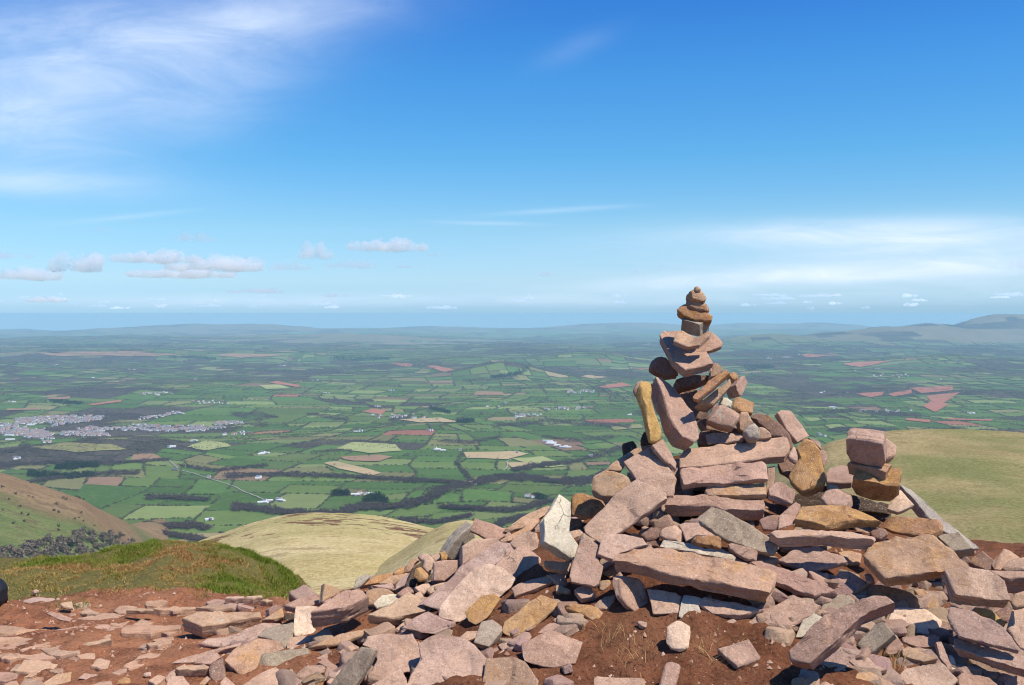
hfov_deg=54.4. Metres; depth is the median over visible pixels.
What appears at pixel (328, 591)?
foot stone
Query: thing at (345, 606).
foot stone
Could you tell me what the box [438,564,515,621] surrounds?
heap stone
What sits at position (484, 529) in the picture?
heap stone
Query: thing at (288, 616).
foot stone
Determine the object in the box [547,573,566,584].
heap stone
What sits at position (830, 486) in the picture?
heap stone
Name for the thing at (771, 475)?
long slab
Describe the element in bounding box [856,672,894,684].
heap stone
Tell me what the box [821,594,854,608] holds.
heap stone
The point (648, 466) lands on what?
long slab
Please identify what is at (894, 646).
heap stone
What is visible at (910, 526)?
heap stone
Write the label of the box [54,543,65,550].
tree
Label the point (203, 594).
dry grass
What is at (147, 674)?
flagstone
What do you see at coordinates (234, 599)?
foot stone
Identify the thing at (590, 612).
heap stone
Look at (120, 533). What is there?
tree
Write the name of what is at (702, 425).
cairn stone
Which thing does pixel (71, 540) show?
tree
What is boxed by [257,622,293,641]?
foot stone
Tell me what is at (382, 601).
heap stone
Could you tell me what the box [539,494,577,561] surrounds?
long slab
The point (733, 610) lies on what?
loose stone
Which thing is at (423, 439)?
hedgerow trees
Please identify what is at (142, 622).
flagstone
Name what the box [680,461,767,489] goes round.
long slab
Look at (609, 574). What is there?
loose stone
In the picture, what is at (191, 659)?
foot stone
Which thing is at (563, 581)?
heap stone
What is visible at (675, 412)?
cairn stone
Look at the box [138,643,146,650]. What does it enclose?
flagstone
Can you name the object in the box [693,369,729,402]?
cairn stone
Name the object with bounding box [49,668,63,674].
flagstone
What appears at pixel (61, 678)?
flagstone
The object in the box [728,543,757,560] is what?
heap stone
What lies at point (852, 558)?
heap stone
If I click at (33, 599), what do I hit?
flagstone
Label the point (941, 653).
heap stone
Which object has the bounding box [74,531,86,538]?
tree
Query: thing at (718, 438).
cairn stone
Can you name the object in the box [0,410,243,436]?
town houses
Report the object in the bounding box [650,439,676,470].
long slab
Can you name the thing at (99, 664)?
flagstone
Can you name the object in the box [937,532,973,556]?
heap stone
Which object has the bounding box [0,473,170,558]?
bracken hill
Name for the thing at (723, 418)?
cairn stone
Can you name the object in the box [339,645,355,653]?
foot stone
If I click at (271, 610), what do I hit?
foot stone
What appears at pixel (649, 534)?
heap stone
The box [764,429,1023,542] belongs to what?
moor hill
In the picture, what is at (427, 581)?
heap stone
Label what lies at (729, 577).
long slab
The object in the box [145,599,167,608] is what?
flagstone
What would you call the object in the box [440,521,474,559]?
heap stone
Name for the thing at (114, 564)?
grass
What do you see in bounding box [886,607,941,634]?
heap stone
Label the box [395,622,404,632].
heap stone
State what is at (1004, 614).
heap stone
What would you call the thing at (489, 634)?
heap stone
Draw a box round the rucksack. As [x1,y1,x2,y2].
[0,578,7,604]
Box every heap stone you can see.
[353,574,369,589]
[363,633,419,684]
[364,573,392,586]
[366,588,393,606]
[367,592,425,624]
[372,583,393,590]
[372,669,406,684]
[374,594,399,608]
[379,573,408,585]
[393,566,404,574]
[395,573,409,593]
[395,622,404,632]
[396,587,414,596]
[402,612,452,633]
[404,557,419,572]
[404,561,423,587]
[407,634,486,684]
[414,567,428,581]
[414,583,430,595]
[414,592,423,597]
[417,573,431,585]
[418,541,513,609]
[418,553,432,561]
[423,558,434,574]
[426,583,443,594]
[430,553,440,561]
[432,560,460,580]
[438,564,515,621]
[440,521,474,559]
[440,551,447,560]
[459,538,499,564]
[460,631,476,640]
[465,594,499,624]
[470,518,506,538]
[474,620,501,648]
[482,656,538,684]
[496,547,540,577]
[498,641,510,649]
[500,515,539,542]
[502,595,557,635]
[503,506,549,531]
[510,531,537,550]
[511,576,552,597]
[521,630,582,667]
[538,623,559,632]
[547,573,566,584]
[559,578,567,587]
[564,604,602,619]
[569,518,582,529]
[570,529,582,537]
[639,527,659,542]
[647,540,660,547]
[659,525,683,541]
[660,540,735,560]
[678,523,714,542]
[690,535,721,549]
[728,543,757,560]
[751,561,837,599]
[759,515,779,531]
[767,482,795,505]
[769,529,875,549]
[775,486,889,514]
[778,458,793,478]
[778,502,800,529]
[779,546,847,572]
[788,446,798,463]
[789,439,825,496]
[789,595,894,669]
[791,677,816,684]
[794,505,881,530]
[796,613,821,637]
[808,438,820,449]
[820,450,826,465]
[820,489,852,506]
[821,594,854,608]
[823,664,845,670]
[826,465,853,488]
[827,484,839,489]
[831,571,867,593]
[838,551,861,565]
[850,653,886,673]
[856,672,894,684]
[857,622,895,654]
[862,534,967,586]
[864,573,874,584]
[865,585,917,607]
[866,502,891,521]
[870,527,887,541]
[883,516,942,536]
[883,637,902,655]
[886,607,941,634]
[887,490,913,514]
[899,485,978,550]
[900,662,957,684]
[901,636,938,648]
[901,646,937,664]
[914,589,939,608]
[935,642,951,670]
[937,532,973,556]
[941,566,1009,607]
[947,605,1019,653]
[948,655,955,669]
[954,639,1023,676]
[956,673,996,684]
[968,551,993,569]
[974,607,1004,627]
[989,570,1023,593]
[992,549,1019,570]
[994,606,1011,623]
[1001,557,1023,570]
[1004,675,1023,684]
[1006,608,1023,650]
[1011,591,1023,609]
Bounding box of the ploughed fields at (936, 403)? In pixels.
[7,351,992,474]
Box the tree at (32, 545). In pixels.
[29,543,37,549]
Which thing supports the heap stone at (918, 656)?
on the rubble
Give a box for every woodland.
[0,316,1023,468]
[0,348,1023,540]
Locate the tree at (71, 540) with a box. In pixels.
[67,535,76,546]
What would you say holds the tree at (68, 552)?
on the bracken hill at (42, 519)
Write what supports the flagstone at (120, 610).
on the ground at (588, 658)
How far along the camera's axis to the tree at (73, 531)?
1759.00 m
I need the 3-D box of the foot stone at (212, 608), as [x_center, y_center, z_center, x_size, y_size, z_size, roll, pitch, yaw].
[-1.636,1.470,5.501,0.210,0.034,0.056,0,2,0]
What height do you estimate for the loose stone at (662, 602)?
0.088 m
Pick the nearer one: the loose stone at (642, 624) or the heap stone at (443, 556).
the loose stone at (642, 624)
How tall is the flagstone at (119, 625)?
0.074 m
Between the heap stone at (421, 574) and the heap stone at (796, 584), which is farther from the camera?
the heap stone at (421, 574)
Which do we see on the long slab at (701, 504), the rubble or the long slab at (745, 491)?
the long slab at (745, 491)
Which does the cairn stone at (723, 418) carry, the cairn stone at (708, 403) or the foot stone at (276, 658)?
the cairn stone at (708, 403)
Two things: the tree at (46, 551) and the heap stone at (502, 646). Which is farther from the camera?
the tree at (46, 551)
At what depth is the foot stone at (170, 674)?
4.39 m
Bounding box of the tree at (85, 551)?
[78,548,94,554]
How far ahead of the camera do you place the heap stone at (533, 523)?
5.31 m
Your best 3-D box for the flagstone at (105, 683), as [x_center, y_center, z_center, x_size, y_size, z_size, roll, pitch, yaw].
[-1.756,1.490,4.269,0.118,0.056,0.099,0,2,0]
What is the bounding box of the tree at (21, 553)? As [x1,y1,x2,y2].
[10,550,24,555]
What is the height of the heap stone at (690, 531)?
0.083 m
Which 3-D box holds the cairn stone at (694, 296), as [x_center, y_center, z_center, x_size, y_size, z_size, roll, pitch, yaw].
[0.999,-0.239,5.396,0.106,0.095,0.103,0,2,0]
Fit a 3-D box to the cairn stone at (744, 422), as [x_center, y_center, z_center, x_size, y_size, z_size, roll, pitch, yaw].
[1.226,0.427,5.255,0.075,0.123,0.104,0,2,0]
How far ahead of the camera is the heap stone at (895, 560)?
4.38 m
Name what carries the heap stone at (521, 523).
on the ground at (588, 658)
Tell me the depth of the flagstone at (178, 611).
5.59 m
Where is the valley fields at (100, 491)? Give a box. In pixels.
[0,314,1023,541]
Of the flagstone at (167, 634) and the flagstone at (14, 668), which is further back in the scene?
the flagstone at (167, 634)
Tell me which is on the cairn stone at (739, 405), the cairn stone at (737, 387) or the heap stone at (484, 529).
the cairn stone at (737, 387)
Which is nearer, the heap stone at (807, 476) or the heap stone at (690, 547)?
the heap stone at (690, 547)
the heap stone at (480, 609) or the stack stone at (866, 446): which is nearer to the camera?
the heap stone at (480, 609)
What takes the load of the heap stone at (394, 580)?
on the ground at (588, 658)
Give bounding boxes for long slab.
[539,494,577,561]
[543,561,570,573]
[569,547,602,587]
[571,493,605,519]
[578,536,598,548]
[583,479,666,542]
[592,470,631,501]
[597,533,647,562]
[606,444,651,472]
[613,548,776,601]
[624,445,676,496]
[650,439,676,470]
[664,494,764,520]
[674,477,680,494]
[678,437,789,471]
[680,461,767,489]
[698,507,777,556]
[704,483,766,499]
[766,466,774,495]
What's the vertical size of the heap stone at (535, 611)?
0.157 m
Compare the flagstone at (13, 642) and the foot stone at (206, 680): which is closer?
the foot stone at (206, 680)
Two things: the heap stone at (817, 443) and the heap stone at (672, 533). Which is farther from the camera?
the heap stone at (817, 443)
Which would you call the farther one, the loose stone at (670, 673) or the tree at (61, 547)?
the tree at (61, 547)
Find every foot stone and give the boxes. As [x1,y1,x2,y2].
[165,670,175,681]
[166,676,189,684]
[171,643,240,663]
[175,664,208,676]
[182,611,261,637]
[194,653,220,665]
[196,605,234,611]
[198,623,280,647]
[199,676,210,684]
[206,599,224,611]
[209,658,225,680]
[220,677,234,684]
[224,638,283,673]
[225,596,244,602]
[243,595,262,604]
[243,667,278,684]
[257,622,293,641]
[259,648,310,665]
[260,599,272,606]
[262,608,283,622]
[265,605,282,616]
[280,634,292,647]
[284,594,322,612]
[284,614,293,620]
[287,635,312,648]
[294,606,316,636]
[296,665,325,678]
[300,675,322,684]
[310,589,368,627]
[310,630,363,649]
[317,654,327,659]
[317,658,336,678]
[319,584,339,602]
[327,669,340,684]
[329,647,377,684]
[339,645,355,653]
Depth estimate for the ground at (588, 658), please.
4.60 m
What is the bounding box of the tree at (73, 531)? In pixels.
[70,529,84,534]
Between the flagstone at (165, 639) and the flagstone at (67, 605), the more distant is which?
the flagstone at (67, 605)
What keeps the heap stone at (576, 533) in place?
on the ground at (588, 658)
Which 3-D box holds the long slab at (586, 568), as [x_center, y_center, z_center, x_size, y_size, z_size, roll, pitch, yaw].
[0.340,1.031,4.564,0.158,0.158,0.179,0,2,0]
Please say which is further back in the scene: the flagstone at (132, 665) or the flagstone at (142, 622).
the flagstone at (142, 622)
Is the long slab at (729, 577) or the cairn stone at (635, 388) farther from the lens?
the cairn stone at (635, 388)
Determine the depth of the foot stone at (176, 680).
4.25 m
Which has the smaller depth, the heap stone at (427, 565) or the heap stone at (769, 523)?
the heap stone at (769, 523)
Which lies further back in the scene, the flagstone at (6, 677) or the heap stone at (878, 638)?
the flagstone at (6, 677)
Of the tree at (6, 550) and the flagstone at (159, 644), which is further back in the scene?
the tree at (6, 550)
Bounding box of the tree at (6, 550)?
[0,547,15,552]
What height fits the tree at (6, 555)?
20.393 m
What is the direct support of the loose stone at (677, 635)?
on the ground at (588, 658)
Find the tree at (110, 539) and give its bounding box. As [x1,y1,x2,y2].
[105,536,113,545]
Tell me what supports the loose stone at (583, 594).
on the ground at (588, 658)
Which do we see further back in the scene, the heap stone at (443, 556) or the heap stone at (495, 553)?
the heap stone at (443, 556)
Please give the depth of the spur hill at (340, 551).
713.03 m
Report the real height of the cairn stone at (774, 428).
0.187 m
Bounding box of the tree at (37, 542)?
[26,539,41,547]
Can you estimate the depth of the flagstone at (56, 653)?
4.74 m
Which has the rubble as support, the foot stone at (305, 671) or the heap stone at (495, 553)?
the foot stone at (305, 671)
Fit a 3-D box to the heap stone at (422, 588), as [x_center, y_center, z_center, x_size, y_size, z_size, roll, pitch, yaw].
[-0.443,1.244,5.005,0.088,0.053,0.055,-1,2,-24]
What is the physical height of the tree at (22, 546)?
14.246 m
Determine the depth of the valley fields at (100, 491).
6763.48 m
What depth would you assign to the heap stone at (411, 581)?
5.08 m
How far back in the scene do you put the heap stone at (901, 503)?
4.94 m
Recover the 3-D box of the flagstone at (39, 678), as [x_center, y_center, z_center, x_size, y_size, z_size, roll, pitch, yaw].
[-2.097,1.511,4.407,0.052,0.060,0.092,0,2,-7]
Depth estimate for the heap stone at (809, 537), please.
4.55 m
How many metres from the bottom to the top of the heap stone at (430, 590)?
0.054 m
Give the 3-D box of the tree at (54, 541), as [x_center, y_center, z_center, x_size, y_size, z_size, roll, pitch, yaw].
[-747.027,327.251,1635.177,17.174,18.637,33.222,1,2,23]
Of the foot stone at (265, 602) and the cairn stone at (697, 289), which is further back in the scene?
the foot stone at (265, 602)
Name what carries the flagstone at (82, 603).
on the ground at (588, 658)
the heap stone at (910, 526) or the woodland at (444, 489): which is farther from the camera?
the woodland at (444, 489)
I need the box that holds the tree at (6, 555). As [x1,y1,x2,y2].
[0,553,20,557]
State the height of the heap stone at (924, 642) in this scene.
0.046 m
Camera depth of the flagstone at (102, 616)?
5.47 m
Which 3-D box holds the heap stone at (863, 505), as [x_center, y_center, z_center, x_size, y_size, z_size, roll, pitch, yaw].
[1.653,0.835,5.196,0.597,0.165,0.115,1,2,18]
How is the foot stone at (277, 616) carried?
on the ground at (588, 658)
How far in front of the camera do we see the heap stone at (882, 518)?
5.08 m
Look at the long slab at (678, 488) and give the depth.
5.14 m
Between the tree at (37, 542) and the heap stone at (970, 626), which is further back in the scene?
the tree at (37, 542)
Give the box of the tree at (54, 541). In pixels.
[50,535,67,544]
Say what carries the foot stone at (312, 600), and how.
on the ground at (588, 658)
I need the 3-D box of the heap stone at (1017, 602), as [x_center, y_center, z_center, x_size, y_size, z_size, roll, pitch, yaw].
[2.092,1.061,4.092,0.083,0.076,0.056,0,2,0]
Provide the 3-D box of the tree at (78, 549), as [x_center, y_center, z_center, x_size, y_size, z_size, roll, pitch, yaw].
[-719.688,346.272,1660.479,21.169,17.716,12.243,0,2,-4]
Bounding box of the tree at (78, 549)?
[75,546,86,552]
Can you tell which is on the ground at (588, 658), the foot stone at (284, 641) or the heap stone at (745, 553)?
the foot stone at (284, 641)
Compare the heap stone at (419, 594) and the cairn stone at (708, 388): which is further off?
the cairn stone at (708, 388)
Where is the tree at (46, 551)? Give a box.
[41,548,59,554]
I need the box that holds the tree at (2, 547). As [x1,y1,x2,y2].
[0,545,11,550]
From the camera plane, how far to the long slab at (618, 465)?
5.25 m
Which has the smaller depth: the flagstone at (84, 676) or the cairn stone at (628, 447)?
the flagstone at (84, 676)
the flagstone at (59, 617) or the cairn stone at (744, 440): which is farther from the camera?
the cairn stone at (744, 440)
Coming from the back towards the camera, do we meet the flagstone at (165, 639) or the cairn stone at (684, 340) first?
the cairn stone at (684, 340)
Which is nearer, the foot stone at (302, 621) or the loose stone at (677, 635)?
the loose stone at (677, 635)
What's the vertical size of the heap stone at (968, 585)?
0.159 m
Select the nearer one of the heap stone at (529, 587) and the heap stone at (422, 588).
the heap stone at (529, 587)
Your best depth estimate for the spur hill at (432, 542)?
561.52 m
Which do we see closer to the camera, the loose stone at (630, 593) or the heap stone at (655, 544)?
the loose stone at (630, 593)
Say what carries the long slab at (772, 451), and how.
on the long slab at (730, 474)
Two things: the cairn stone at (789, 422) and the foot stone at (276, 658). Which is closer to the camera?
the foot stone at (276, 658)
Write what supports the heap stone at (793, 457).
on the heap stone at (807, 476)
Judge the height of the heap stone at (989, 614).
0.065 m
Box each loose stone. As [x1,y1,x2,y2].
[556,585,563,594]
[563,587,570,594]
[574,585,595,602]
[594,595,615,610]
[594,676,644,684]
[599,580,610,590]
[605,569,617,578]
[613,576,647,610]
[637,621,646,628]
[647,589,681,614]
[659,662,680,684]
[666,621,689,651]
[679,595,702,617]
[700,597,763,619]
[717,640,760,669]
[749,595,820,626]
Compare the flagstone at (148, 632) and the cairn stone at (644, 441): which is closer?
the flagstone at (148, 632)
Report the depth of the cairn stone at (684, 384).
5.54 m
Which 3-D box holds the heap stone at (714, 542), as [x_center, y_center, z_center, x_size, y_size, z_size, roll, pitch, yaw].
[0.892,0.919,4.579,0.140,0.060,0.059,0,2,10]
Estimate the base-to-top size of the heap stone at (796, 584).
0.132 m
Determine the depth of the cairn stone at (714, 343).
5.42 m
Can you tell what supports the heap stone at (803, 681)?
on the ground at (588, 658)
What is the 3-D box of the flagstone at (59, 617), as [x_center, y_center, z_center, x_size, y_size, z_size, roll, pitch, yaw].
[-2.362,1.433,5.196,0.122,0.060,0.043,0,2,-11]
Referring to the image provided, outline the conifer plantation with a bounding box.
[26,342,773,522]
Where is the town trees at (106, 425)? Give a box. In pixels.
[9,416,239,433]
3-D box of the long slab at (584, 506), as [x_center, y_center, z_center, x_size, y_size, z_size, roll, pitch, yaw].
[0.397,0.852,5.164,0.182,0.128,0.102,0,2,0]
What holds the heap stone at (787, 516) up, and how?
on the heap stone at (829, 517)
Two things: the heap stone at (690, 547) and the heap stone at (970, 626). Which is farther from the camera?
the heap stone at (690, 547)
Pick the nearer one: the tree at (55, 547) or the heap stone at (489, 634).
the heap stone at (489, 634)
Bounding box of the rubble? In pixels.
[214,459,1023,684]
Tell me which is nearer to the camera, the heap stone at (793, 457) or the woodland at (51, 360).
the heap stone at (793, 457)
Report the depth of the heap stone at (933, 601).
4.56 m
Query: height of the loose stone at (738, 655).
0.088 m
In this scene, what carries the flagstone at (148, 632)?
on the ground at (588, 658)
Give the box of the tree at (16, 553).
[12,548,25,558]
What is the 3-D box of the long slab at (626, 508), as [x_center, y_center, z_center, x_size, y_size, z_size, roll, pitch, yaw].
[0.542,0.822,4.832,0.399,0.291,0.167,-1,2,-17]
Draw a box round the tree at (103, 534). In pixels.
[95,532,106,538]
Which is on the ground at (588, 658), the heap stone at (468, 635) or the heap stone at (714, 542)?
the heap stone at (468, 635)
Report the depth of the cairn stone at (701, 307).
5.36 m
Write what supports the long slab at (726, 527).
on the rubble
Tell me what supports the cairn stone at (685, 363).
on the cairn stone at (661, 367)
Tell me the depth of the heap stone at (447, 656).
4.14 m
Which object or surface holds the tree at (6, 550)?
on the bracken hill at (42, 519)
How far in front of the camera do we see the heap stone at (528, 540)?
5.13 m
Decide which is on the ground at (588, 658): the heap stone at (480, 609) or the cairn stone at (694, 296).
the heap stone at (480, 609)
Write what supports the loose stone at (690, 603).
on the ground at (588, 658)
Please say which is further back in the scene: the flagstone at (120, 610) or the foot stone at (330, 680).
the flagstone at (120, 610)
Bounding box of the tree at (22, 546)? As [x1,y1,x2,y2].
[18,544,27,548]
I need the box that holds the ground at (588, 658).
[0,455,1023,684]
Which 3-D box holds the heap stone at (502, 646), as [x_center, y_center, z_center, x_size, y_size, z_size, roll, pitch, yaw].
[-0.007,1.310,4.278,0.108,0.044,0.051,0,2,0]
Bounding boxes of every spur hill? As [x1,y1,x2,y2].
[198,512,434,593]
[375,520,482,574]
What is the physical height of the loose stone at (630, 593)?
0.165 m
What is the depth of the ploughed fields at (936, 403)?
5762.69 m
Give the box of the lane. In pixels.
[170,461,262,498]
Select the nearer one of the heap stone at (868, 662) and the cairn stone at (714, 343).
the heap stone at (868, 662)
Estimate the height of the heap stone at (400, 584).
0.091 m
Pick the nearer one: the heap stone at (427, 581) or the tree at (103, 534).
the heap stone at (427, 581)
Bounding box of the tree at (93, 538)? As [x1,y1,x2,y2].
[90,533,97,542]
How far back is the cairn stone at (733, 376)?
5.41 m
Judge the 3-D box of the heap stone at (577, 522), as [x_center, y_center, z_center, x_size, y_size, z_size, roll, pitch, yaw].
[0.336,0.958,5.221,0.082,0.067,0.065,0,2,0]
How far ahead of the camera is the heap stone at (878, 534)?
4.65 m
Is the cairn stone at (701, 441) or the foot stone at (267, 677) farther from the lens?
the cairn stone at (701, 441)
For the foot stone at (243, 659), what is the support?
on the ground at (588, 658)
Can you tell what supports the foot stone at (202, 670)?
on the ground at (588, 658)
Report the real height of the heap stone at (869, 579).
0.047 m
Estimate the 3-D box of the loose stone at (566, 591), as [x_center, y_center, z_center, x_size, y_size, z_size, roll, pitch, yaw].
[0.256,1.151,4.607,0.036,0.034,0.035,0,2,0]
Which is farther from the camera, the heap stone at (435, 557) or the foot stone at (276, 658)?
the heap stone at (435, 557)
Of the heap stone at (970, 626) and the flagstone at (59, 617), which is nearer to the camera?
the heap stone at (970, 626)
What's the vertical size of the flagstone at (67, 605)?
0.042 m
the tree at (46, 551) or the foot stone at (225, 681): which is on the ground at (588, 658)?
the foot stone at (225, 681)
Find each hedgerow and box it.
[0,333,1023,391]
[0,380,1023,541]
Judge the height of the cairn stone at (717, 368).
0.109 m
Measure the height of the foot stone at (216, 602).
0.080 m
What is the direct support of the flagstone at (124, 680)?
on the ground at (588, 658)
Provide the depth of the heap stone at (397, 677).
4.07 m
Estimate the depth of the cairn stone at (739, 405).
5.33 m
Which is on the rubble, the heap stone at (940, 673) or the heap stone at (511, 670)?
the heap stone at (511, 670)
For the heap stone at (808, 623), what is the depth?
4.20 m
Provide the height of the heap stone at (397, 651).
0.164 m
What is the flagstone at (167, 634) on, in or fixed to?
on the ground at (588, 658)
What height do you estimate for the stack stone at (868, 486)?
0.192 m
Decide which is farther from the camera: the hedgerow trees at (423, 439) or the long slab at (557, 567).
the hedgerow trees at (423, 439)
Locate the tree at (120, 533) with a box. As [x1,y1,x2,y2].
[117,531,125,538]
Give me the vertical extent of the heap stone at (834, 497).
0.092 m
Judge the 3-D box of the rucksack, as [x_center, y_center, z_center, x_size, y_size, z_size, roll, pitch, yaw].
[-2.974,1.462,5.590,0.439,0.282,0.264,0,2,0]
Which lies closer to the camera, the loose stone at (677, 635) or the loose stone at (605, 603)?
the loose stone at (677, 635)
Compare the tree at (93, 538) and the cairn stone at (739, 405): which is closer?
the cairn stone at (739, 405)
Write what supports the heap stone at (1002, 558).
on the ground at (588, 658)
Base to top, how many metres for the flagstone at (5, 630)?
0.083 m
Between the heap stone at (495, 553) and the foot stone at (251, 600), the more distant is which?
the foot stone at (251, 600)
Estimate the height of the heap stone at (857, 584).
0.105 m
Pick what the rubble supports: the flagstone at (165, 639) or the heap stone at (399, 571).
the heap stone at (399, 571)
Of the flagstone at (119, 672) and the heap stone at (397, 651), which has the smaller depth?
the heap stone at (397, 651)
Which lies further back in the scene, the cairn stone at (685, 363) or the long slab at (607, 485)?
the cairn stone at (685, 363)
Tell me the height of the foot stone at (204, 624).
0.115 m
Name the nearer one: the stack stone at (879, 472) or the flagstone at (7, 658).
the flagstone at (7, 658)
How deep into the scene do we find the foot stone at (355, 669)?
4.16 m
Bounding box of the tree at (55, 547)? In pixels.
[45,544,58,549]
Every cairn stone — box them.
[622,441,636,455]
[633,381,642,395]
[636,381,660,443]
[640,431,652,446]
[649,357,677,379]
[651,377,698,450]
[659,331,712,376]
[673,331,710,349]
[673,375,708,393]
[677,304,712,325]
[679,389,708,421]
[681,317,708,336]
[686,290,706,302]
[686,300,708,312]
[690,332,722,353]
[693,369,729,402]
[694,286,700,292]
[695,379,730,412]
[697,419,738,433]
[697,430,709,446]
[705,433,742,444]
[706,405,739,431]
[707,363,722,381]
[709,439,746,446]
[718,398,731,407]
[726,376,746,398]
[727,372,737,382]
[732,397,753,415]
[736,412,752,433]
[742,423,760,442]
[751,414,792,449]
[759,427,771,439]
[774,410,808,444]
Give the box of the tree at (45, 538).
[37,535,52,541]
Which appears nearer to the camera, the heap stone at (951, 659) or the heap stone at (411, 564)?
the heap stone at (951, 659)
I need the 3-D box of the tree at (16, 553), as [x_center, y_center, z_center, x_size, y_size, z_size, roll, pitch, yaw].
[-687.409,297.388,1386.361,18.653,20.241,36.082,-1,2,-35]
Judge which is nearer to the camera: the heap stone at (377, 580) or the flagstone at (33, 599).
the heap stone at (377, 580)
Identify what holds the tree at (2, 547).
on the bracken hill at (42, 519)
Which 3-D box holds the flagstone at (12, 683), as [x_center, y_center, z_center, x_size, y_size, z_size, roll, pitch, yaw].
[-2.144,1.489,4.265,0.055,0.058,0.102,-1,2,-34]
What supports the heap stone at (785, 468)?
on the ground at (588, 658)
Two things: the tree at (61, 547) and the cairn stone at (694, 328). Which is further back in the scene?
the tree at (61, 547)
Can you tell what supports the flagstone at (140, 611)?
on the ground at (588, 658)
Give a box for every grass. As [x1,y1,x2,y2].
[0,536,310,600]
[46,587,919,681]
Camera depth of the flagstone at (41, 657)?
4.69 m
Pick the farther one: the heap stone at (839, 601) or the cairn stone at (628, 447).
the cairn stone at (628, 447)
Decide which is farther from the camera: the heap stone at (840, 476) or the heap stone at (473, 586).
the heap stone at (840, 476)
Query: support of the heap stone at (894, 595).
on the ground at (588, 658)
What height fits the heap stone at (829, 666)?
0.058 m
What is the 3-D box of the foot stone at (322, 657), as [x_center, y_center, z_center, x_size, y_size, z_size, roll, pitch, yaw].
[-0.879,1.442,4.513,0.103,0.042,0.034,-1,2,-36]
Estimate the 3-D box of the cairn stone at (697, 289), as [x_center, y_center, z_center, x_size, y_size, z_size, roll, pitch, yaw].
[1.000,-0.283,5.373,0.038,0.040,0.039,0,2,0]
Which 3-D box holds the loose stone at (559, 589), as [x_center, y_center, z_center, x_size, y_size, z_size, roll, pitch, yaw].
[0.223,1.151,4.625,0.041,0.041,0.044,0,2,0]
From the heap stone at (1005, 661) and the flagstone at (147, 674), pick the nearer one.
the heap stone at (1005, 661)
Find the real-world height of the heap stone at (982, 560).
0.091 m
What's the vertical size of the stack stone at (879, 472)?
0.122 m
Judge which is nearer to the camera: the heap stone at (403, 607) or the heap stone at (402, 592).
the heap stone at (403, 607)
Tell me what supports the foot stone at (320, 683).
on the ground at (588, 658)
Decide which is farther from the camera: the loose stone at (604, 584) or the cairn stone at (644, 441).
the cairn stone at (644, 441)
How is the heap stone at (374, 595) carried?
on the ground at (588, 658)
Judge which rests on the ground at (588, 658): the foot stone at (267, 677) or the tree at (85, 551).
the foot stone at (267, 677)
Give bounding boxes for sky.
[0,0,1023,330]
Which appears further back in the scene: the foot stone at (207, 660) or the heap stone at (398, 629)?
the heap stone at (398, 629)
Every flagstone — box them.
[0,621,46,636]
[0,637,50,651]
[0,653,20,663]
[0,672,17,684]
[5,681,18,684]
[10,664,20,672]
[15,660,57,676]
[20,654,55,660]
[20,679,43,684]
[23,597,54,602]
[24,672,36,678]
[32,677,43,680]
[41,646,79,659]
[43,672,71,684]
[46,611,72,622]
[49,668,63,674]
[55,624,110,630]
[60,601,72,609]
[72,602,90,607]
[75,607,101,616]
[77,613,123,620]
[77,653,94,658]
[79,673,96,679]
[84,638,111,645]
[91,658,109,670]
[92,681,111,684]
[102,617,128,626]
[111,668,126,675]
[114,606,136,614]
[117,677,130,684]
[120,624,180,639]
[123,653,160,670]
[126,608,154,613]
[133,619,153,624]
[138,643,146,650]
[143,672,150,677]
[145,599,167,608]
[146,640,171,649]
[148,675,165,684]
[152,606,196,615]
[152,637,173,645]
[161,631,181,637]
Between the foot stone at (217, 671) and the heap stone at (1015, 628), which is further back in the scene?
the foot stone at (217, 671)
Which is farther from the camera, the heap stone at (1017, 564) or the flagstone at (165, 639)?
the flagstone at (165, 639)
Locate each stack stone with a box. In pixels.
[846,428,886,466]
[847,461,891,479]
[851,468,901,501]
[885,439,896,463]
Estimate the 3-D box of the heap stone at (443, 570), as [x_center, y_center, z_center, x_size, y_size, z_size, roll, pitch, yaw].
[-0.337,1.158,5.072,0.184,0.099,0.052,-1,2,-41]
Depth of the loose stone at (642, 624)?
4.26 m
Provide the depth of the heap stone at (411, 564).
5.31 m
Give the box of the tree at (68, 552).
[63,550,75,555]
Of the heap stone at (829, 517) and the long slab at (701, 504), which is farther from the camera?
the long slab at (701, 504)
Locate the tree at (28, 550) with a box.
[23,546,33,555]
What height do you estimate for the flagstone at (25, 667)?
0.065 m
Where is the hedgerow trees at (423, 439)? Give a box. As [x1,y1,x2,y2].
[0,382,1019,540]
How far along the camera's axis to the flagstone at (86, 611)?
5.58 m
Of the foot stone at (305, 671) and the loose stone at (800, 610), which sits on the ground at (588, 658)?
the loose stone at (800, 610)
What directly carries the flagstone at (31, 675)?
on the ground at (588, 658)
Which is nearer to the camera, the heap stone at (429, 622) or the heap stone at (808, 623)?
the heap stone at (808, 623)
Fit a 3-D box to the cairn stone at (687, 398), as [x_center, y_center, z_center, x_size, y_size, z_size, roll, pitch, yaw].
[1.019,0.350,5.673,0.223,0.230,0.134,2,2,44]

